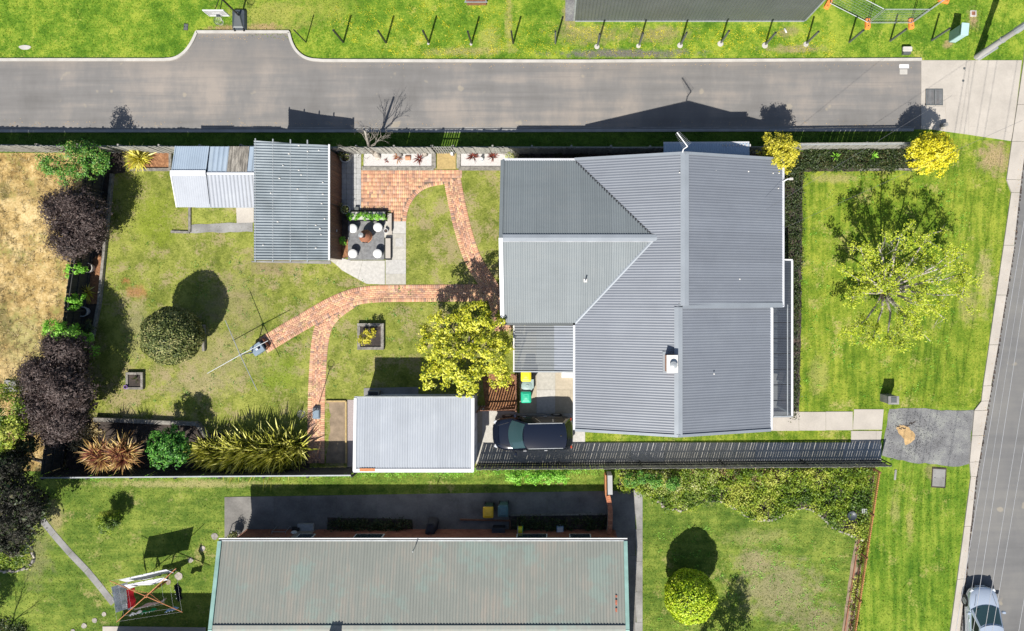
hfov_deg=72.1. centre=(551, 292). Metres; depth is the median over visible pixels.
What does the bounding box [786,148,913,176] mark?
hedge
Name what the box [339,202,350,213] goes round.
flower pot
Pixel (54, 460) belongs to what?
paling fence
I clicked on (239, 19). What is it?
basketball hoop
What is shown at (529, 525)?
bed plants
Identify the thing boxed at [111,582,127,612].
hanging sheet
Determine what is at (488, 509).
wheelie bin
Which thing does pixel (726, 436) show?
lawn
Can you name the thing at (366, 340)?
yellow shrub
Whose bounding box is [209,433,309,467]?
flax bed
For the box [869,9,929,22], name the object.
panel
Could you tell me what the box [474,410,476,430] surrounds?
door panel
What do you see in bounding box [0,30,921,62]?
lane kerb
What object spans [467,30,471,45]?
fence post
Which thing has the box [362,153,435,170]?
garden edging
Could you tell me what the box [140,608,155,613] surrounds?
hanging cloth
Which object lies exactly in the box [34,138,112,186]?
photinia tree
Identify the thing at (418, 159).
spiky plant
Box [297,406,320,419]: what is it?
netball stand
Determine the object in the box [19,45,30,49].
concrete pad
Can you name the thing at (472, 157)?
spiky plant
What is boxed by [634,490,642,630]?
side path
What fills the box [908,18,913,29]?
barrier foot
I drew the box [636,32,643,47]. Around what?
fence post
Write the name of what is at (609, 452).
driveway
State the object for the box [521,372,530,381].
wheelie bin
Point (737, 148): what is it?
porch
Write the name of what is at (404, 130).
verge kerb
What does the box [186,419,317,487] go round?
flax hedge
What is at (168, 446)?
camellia bush
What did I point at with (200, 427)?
garden edging
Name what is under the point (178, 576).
stepping stone
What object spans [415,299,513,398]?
broadleaf tree
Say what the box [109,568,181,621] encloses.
clothesline
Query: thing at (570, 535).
window
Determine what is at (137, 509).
lawn
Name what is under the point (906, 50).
service box
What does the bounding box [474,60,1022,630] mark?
ground
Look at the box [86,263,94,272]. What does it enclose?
flower pot
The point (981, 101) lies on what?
lane crossover
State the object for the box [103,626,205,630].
outbuilding path
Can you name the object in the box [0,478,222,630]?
lawn
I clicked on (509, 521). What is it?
garden edging
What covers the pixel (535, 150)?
paling fence
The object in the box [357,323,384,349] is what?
raised planter
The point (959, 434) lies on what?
gravel apron
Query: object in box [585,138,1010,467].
front lawn
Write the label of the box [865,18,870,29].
barrier foot
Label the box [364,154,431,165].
white gravel bed
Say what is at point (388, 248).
bench
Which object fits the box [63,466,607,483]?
fence weeds
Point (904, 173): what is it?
service cable
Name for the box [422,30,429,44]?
fence post
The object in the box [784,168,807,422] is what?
hedge
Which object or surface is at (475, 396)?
door panel
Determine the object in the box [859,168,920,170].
garden edging
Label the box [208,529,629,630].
neighbour house
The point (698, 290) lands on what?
house
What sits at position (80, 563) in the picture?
garden path
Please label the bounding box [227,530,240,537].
flower pot
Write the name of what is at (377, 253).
round stool
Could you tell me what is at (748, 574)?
lawn
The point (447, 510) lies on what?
neighbour driveway
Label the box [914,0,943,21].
panel
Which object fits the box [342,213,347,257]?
wall side soil
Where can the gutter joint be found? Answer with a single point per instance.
(457, 127)
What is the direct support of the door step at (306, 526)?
on the neighbour driveway at (447, 510)
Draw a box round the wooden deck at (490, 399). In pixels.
[482,374,517,411]
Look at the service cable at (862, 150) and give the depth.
34.51 m
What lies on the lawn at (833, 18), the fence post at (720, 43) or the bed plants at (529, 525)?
the fence post at (720, 43)
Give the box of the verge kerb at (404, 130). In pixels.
[0,128,913,132]
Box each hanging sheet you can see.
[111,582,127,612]
[120,569,172,581]
[124,578,166,588]
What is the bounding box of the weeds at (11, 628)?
[0,617,26,630]
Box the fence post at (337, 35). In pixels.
[332,29,343,42]
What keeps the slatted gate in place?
on the verge
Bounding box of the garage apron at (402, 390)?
[364,387,417,395]
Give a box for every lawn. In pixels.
[0,0,1023,59]
[0,468,877,630]
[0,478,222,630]
[62,153,582,467]
[228,471,600,494]
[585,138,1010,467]
[587,432,849,441]
[643,502,851,630]
[857,469,966,630]
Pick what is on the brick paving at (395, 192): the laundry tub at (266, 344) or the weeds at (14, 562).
the laundry tub at (266, 344)
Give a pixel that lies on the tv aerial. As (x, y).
(683, 141)
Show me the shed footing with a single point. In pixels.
(318, 262)
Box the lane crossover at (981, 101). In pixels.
[921,60,1021,140]
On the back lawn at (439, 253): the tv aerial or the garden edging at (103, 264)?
the garden edging at (103, 264)
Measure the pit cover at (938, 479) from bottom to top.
0.050 m
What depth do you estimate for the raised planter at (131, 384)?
39.78 m
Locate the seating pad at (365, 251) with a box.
[348,221,383,259]
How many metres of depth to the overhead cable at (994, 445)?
31.40 m
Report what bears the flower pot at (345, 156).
on the paver strip at (350, 181)
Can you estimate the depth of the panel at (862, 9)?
39.16 m
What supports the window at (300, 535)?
in the neighbour house at (420, 580)
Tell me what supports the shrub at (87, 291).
on the bed at (141, 432)
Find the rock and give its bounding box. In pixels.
[373,152,380,159]
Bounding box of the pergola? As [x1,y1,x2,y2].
[513,325,572,372]
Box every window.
[296,534,315,537]
[353,534,384,537]
[516,534,546,537]
[569,534,590,537]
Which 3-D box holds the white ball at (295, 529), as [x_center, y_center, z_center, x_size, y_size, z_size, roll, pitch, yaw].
[-14.500,13.570,39.635,0.420,0.730,0.460,0,90,0]
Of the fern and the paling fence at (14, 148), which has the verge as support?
the paling fence at (14, 148)
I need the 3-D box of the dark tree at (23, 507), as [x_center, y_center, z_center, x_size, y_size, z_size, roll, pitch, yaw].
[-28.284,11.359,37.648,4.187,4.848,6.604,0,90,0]
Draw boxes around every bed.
[65,153,208,468]
[127,153,168,167]
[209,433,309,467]
[327,517,412,529]
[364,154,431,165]
[461,154,509,165]
[509,515,606,529]
[761,150,912,411]
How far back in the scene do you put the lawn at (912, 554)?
39.98 m
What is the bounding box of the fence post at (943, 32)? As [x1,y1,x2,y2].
[931,27,950,40]
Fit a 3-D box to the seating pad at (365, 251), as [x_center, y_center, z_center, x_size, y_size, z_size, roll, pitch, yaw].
[-10.567,-2.933,39.973,2.064,0.030,2.197,0,90,0]
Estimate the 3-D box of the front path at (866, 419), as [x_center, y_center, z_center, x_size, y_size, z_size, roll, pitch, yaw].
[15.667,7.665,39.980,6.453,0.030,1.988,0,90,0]
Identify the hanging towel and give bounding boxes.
[126,588,135,607]
[135,598,165,609]
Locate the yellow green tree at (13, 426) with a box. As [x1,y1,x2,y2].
[0,374,34,455]
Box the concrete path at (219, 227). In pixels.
[190,222,252,232]
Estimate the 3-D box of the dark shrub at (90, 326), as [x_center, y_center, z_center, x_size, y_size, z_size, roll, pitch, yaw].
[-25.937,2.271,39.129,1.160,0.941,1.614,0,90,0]
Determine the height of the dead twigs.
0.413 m
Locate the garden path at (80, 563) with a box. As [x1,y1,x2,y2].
[41,515,113,604]
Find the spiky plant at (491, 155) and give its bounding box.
[487,153,496,161]
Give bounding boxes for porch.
[663,142,750,155]
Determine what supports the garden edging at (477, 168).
on the back lawn at (439, 253)
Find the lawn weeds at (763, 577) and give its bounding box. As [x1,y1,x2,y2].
[650,522,841,630]
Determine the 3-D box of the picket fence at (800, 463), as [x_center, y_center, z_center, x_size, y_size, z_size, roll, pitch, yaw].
[7.266,9.621,39.270,22.917,1.459,0.161,0,90,0]
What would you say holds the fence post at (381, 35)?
on the lawn at (833, 18)
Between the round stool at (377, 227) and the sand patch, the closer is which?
the round stool at (377, 227)
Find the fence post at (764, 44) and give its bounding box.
[762,32,776,47]
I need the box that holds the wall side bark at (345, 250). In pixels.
[342,239,347,257]
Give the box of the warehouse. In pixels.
[573,0,824,21]
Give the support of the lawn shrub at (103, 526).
on the lawn at (137, 509)
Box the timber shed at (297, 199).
[254,138,341,261]
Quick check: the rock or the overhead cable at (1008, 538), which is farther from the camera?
the rock
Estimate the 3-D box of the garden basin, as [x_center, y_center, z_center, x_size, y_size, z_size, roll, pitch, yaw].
[16.900,12.600,39.750,0.520,0.500,0.512,0,90,0]
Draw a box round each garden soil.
[619,469,871,536]
[842,471,874,630]
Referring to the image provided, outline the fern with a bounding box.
[339,237,346,245]
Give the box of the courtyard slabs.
[330,221,405,283]
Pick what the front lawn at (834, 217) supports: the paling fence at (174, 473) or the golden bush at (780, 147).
the golden bush at (780, 147)
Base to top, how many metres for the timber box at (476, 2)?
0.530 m
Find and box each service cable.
[769,96,950,207]
[785,120,1021,227]
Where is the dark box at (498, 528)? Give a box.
[492,525,504,532]
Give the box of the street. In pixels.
[960,162,1023,630]
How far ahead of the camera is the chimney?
35.04 m
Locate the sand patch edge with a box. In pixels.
[324,403,330,456]
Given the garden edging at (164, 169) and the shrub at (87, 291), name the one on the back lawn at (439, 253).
the garden edging at (164, 169)
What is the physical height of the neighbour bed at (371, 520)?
0.001 m
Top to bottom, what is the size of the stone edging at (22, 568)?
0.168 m
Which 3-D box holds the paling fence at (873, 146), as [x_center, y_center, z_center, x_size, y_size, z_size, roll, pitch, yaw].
[15.983,-8.160,39.182,8.257,1.635,0.190,0,90,0]
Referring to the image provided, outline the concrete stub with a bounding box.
[940,122,947,127]
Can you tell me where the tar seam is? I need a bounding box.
[960,163,1023,629]
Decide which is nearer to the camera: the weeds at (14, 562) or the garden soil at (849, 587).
the weeds at (14, 562)
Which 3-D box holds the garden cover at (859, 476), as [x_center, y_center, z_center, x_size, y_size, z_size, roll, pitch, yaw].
[11.029,11.953,39.620,14.999,0.654,4.560,0,90,0]
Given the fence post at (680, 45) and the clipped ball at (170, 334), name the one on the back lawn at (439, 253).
the clipped ball at (170, 334)
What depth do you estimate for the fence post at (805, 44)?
39.33 m
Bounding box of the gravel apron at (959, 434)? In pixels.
[882,408,973,466]
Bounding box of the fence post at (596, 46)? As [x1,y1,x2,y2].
[594,33,600,48]
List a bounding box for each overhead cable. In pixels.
[956,223,1023,628]
[965,262,1023,628]
[973,299,1023,629]
[985,393,1023,627]
[992,448,1023,630]
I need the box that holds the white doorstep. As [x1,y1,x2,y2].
[561,372,572,377]
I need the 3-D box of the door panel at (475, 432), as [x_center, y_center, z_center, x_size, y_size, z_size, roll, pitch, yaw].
[-4.243,8.086,38.900,0.030,2.000,0.880,0,90,0]
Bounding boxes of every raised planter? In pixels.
[125,372,144,389]
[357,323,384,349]
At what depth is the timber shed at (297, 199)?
37.28 m
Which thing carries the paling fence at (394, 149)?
on the verge
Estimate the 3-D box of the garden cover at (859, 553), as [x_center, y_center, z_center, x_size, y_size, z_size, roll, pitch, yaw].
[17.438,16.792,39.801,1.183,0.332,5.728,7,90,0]
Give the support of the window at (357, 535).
in the neighbour house at (420, 580)
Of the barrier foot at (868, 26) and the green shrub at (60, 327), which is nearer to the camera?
the green shrub at (60, 327)
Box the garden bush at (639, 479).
[622,469,681,491]
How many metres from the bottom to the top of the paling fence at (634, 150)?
1.720 m
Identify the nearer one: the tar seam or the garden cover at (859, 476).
the garden cover at (859, 476)
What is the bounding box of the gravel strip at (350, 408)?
[347,400,353,466]
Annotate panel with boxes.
[474,394,476,411]
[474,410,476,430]
[474,427,476,447]
[474,444,476,464]
[830,0,883,22]
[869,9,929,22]
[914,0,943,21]
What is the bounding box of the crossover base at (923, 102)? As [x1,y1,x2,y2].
[921,96,945,114]
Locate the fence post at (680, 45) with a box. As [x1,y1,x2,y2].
[677,32,687,47]
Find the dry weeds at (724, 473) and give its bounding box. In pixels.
[676,465,780,490]
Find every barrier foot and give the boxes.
[824,0,832,9]
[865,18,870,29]
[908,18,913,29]
[938,0,949,3]
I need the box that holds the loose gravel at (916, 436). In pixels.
[887,411,968,460]
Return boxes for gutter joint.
[0,127,912,127]
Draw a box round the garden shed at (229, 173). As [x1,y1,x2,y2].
[170,146,253,207]
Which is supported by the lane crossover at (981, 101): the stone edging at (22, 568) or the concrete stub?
the concrete stub
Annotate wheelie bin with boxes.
[483,502,493,517]
[498,500,508,516]
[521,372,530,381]
[521,390,530,402]
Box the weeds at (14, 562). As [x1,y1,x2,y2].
[0,543,33,573]
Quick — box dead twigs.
[67,421,101,456]
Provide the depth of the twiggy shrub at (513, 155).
39.16 m
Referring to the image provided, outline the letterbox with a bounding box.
[880,394,898,403]
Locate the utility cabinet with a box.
[948,22,968,42]
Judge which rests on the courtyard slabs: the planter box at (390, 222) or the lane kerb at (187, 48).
the planter box at (390, 222)
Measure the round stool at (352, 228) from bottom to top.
0.435 m
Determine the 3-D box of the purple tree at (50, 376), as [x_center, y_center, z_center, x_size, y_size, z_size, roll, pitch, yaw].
[-26.514,5.123,37.891,4.789,4.340,7.145,0,90,0]
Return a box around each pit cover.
[899,64,908,67]
[900,69,906,73]
[931,467,946,487]
[970,10,976,16]
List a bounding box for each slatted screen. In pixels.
[476,405,517,412]
[514,373,516,408]
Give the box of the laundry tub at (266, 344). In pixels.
[254,338,269,349]
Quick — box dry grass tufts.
[0,152,90,470]
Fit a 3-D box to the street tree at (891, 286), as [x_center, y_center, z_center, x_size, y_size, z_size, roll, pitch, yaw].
[18.512,-0.298,37.147,7.442,5.807,6.931,0,90,0]
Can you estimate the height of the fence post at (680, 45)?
1.862 m
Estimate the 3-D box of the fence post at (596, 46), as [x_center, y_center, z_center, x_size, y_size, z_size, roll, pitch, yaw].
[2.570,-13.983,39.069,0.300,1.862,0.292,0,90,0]
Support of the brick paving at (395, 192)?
on the back lawn at (439, 253)
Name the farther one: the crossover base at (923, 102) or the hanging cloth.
the crossover base at (923, 102)
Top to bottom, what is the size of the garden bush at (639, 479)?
1.043 m
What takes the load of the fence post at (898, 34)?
on the lawn at (833, 18)
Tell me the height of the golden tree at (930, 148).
3.640 m
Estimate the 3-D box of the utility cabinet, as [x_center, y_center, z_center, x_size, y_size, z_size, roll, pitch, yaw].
[22.800,-14.520,39.358,0.420,1.285,0.680,6,90,0]
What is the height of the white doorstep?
0.200 m
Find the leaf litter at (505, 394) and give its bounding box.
[485,385,519,409]
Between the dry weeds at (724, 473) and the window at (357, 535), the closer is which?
the window at (357, 535)
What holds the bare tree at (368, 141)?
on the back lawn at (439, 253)
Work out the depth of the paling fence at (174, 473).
38.79 m
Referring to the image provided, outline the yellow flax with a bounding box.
[121,142,156,171]
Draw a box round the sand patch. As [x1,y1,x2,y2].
[326,402,344,462]
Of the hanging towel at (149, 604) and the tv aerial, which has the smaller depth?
the tv aerial
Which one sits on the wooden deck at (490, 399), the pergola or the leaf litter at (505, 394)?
the leaf litter at (505, 394)
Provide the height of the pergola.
2.805 m
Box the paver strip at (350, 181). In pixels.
[342,154,360,209]
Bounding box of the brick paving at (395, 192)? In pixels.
[259,170,511,462]
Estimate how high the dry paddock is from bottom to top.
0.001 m
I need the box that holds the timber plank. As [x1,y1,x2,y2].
[202,325,205,350]
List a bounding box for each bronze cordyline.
[75,431,120,474]
[98,427,144,475]
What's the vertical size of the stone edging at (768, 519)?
0.168 m
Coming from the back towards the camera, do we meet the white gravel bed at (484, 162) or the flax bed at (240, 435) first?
the flax bed at (240, 435)
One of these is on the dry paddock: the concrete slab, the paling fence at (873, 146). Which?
the concrete slab
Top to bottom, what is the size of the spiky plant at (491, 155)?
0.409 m
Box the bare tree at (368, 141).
[337,119,392,162]
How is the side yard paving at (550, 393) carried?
on the back lawn at (439, 253)
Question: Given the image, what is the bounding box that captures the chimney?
[662,351,677,372]
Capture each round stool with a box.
[348,224,357,232]
[348,249,357,257]
[373,223,382,231]
[373,249,382,257]
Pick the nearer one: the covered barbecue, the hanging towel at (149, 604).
the hanging towel at (149, 604)
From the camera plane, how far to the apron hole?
39.98 m
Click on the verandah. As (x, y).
(782, 361)
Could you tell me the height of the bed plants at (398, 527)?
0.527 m
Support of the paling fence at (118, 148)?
on the verge
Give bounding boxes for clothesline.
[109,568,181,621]
[207,320,266,390]
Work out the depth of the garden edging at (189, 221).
39.90 m
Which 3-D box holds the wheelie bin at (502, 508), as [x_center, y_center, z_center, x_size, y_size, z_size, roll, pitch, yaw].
[-2.710,12.159,39.456,0.580,1.082,0.680,0,90,0]
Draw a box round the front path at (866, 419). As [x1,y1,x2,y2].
[771,409,883,443]
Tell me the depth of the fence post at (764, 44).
39.55 m
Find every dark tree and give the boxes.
[0,432,42,466]
[0,446,58,565]
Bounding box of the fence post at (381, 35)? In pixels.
[377,30,386,43]
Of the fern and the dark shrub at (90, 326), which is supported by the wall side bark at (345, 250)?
the fern
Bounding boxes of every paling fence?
[0,144,53,152]
[35,143,240,152]
[40,147,110,475]
[40,467,357,479]
[330,145,435,153]
[452,145,611,153]
[609,145,767,153]
[762,142,911,150]
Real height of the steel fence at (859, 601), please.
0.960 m
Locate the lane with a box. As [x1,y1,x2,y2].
[0,33,920,128]
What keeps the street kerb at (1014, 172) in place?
on the street
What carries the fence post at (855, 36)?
on the lawn at (833, 18)
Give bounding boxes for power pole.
[974,22,1023,59]
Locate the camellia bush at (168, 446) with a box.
[144,423,191,471]
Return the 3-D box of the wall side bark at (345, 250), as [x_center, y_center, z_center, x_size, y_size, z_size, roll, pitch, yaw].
[-11.876,-2.466,39.976,0.573,0.001,1.067,0,90,0]
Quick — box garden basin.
[847,511,856,520]
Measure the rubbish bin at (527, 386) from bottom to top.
0.970 m
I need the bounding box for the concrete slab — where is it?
[4,380,19,393]
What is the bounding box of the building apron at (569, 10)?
[565,0,574,20]
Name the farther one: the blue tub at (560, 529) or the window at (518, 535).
the blue tub at (560, 529)
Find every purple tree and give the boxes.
[9,326,100,452]
[36,180,114,262]
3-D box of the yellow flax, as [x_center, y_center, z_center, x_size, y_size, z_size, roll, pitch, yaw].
[-23.296,-7.558,39.243,2.074,1.098,1.917,0,90,0]
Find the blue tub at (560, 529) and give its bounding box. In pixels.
[557,524,563,531]
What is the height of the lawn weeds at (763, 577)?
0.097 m
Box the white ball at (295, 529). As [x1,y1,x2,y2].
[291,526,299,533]
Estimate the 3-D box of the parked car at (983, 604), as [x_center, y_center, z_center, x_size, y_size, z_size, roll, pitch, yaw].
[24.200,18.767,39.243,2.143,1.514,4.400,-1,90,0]
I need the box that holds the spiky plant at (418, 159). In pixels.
[413,153,422,164]
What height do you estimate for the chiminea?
1.461 m
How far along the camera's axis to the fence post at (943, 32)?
38.93 m
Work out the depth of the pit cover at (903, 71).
39.98 m
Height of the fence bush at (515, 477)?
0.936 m
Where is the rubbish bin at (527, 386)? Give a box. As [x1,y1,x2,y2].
[521,379,533,390]
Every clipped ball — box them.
[139,306,205,365]
[664,567,718,624]
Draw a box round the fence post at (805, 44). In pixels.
[803,30,819,46]
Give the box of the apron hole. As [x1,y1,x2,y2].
[896,425,914,444]
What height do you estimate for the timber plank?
0.240 m
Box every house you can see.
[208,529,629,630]
[499,151,783,436]
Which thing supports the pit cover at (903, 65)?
on the lane
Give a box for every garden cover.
[615,467,877,543]
[624,468,720,509]
[848,540,873,630]
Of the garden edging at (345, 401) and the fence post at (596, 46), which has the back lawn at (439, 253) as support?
the garden edging at (345, 401)
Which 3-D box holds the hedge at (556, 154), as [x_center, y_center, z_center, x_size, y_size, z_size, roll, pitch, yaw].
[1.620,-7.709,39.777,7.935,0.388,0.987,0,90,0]
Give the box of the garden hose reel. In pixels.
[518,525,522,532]
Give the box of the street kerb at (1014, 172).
[950,57,1023,630]
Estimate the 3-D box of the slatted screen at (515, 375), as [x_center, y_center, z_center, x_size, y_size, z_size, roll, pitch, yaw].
[-2.035,5.600,39.494,0.174,1.012,1.957,0,90,0]
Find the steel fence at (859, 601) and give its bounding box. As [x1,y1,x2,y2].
[844,468,880,630]
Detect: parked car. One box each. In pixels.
[493,414,572,455]
[961,585,1005,630]
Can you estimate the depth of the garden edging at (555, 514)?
39.90 m
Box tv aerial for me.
[675,132,688,151]
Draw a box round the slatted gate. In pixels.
[431,145,454,153]
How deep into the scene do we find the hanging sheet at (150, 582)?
38.30 m
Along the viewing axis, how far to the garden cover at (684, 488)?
39.58 m
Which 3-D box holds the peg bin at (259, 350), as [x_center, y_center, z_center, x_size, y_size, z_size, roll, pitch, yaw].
[-16.557,3.193,39.690,0.680,0.600,0.580,-36,90,0]
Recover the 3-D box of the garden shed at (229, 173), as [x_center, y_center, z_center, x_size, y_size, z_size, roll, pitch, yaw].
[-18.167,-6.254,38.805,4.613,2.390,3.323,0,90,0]
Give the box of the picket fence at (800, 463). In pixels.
[476,458,891,469]
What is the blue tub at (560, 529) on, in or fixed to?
on the neighbour bed at (568, 518)
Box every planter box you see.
[347,211,386,221]
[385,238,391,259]
[388,213,392,234]
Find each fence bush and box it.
[504,469,542,485]
[533,469,570,484]
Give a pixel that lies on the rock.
(377, 156)
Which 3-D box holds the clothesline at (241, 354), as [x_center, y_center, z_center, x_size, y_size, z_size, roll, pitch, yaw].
[-16.800,3.436,38.991,2.910,2.018,3.090,19,90,0]
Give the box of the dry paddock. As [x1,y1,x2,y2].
[0,153,85,470]
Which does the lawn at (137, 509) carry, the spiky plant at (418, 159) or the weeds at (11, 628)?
the weeds at (11, 628)
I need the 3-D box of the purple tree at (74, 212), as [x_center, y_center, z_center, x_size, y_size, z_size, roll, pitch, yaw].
[-25.849,-3.777,38.303,4.368,3.531,4.444,0,90,0]
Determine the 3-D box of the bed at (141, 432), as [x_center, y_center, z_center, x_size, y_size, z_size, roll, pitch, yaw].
[-23.630,1.127,39.962,8.311,0.015,18.162,0,90,0]
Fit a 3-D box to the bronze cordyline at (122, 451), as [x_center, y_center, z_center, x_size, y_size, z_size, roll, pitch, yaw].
[-23.578,8.819,38.861,2.585,2.298,2.636,28,90,0]
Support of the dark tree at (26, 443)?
on the dry paddock
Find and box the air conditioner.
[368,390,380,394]
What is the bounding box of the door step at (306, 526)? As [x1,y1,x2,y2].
[297,523,313,530]
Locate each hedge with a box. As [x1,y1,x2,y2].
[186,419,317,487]
[510,153,640,157]
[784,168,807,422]
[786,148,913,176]
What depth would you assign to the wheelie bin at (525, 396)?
38.94 m
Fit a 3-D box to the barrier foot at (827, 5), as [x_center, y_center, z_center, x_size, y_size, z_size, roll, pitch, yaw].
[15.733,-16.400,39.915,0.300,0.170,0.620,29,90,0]
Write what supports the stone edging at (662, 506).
on the garden soil at (764, 507)
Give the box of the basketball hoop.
[202,0,246,30]
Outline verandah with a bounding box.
[773,259,792,417]
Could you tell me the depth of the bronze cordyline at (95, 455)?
38.26 m
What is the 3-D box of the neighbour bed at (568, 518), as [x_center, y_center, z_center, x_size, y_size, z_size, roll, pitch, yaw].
[0.399,13.835,39.950,5.701,0.001,2.368,0,90,0]
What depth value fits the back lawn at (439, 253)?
39.99 m
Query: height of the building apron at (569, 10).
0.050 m
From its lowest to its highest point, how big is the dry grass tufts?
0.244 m
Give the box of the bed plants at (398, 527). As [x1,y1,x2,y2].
[324,514,412,531]
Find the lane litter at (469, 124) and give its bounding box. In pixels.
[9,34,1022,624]
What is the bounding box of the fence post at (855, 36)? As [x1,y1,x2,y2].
[848,29,863,42]
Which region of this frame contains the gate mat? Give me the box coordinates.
[437,153,455,168]
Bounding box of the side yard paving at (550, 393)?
[477,372,584,442]
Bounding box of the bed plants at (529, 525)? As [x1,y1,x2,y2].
[511,512,607,531]
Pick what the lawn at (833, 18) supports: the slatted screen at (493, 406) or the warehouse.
the warehouse
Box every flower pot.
[80,306,89,316]
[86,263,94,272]
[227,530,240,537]
[338,151,350,161]
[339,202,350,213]
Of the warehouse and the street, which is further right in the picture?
the street
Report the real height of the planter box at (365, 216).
0.649 m
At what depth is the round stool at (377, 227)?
39.53 m
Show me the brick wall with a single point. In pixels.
(608, 481)
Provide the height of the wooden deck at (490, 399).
0.001 m
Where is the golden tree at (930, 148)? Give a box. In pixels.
[904,128,959,177]
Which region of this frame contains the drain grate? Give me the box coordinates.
[925,89,942,104]
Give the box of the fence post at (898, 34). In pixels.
[889,28,906,41]
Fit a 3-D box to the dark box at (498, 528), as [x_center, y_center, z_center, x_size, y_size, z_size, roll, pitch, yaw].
[-3.000,13.500,39.685,0.740,0.630,0.540,0,90,0]
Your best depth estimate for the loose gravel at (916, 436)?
39.97 m
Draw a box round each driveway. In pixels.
[225,490,636,630]
[476,443,880,463]
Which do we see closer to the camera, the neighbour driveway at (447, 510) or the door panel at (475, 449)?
the door panel at (475, 449)
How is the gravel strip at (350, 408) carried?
on the back lawn at (439, 253)
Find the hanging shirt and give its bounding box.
[174,583,182,601]
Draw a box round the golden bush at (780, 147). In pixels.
[756,129,801,174]
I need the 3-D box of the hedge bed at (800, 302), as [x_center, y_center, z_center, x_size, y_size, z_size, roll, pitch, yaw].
[16.235,-0.357,39.980,8.686,0.001,15.449,0,90,0]
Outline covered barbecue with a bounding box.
[425,516,438,534]
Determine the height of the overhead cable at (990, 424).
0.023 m
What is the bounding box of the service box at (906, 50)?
[902,46,911,54]
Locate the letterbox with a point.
(889, 398)
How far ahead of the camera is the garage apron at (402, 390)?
39.97 m
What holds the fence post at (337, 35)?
on the lawn at (833, 18)
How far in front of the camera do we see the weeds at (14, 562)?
39.74 m
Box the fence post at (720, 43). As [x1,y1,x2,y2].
[717,30,729,46]
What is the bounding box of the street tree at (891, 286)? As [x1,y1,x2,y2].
[833,219,984,352]
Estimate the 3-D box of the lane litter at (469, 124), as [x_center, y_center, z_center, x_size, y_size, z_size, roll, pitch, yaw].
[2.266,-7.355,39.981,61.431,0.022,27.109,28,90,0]
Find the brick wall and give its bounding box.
[604,471,612,534]
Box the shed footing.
[251,261,330,263]
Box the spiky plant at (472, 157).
[465,153,477,160]
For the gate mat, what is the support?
on the back lawn at (439, 253)
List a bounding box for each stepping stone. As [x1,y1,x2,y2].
[175,572,181,579]
[211,533,217,539]
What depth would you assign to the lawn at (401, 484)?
39.98 m
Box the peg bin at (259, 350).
[250,342,265,355]
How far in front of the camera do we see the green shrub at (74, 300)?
38.55 m
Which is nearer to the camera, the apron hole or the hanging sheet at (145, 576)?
the hanging sheet at (145, 576)
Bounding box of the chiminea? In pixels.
[358,230,371,242]
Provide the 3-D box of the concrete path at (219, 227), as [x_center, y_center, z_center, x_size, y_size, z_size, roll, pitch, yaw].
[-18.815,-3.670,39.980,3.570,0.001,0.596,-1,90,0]
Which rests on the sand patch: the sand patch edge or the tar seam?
the sand patch edge
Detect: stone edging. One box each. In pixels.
[0,541,35,573]
[648,492,681,511]
[708,500,855,537]
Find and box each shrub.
[40,317,100,357]
[63,261,88,278]
[64,293,85,311]
[77,318,101,343]
[81,283,93,301]
[96,507,125,534]
[356,327,375,345]
[502,151,517,157]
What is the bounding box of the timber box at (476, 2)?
[464,0,487,4]
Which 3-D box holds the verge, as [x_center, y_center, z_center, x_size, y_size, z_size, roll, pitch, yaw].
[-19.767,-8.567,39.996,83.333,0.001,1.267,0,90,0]
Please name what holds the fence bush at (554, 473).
attached to the picket fence at (800, 463)
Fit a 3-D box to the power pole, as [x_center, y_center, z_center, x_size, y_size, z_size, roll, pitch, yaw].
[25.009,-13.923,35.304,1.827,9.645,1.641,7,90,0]
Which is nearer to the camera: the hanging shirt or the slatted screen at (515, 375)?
the hanging shirt
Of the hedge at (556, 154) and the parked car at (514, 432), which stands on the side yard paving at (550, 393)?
the parked car at (514, 432)
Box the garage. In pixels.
[353,394,476,471]
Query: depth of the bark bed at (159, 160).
39.94 m
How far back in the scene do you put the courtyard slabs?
39.97 m
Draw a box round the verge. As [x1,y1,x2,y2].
[0,131,935,152]
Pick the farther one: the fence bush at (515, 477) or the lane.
the lane
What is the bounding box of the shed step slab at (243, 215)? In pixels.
[236,208,253,222]
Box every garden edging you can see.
[89,173,114,344]
[93,417,210,439]
[128,152,172,170]
[171,207,190,233]
[325,400,346,462]
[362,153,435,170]
[457,153,500,170]
[460,519,510,529]
[510,513,604,515]
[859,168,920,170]
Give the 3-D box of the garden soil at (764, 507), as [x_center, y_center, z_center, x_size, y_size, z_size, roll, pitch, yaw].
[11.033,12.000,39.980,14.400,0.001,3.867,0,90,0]

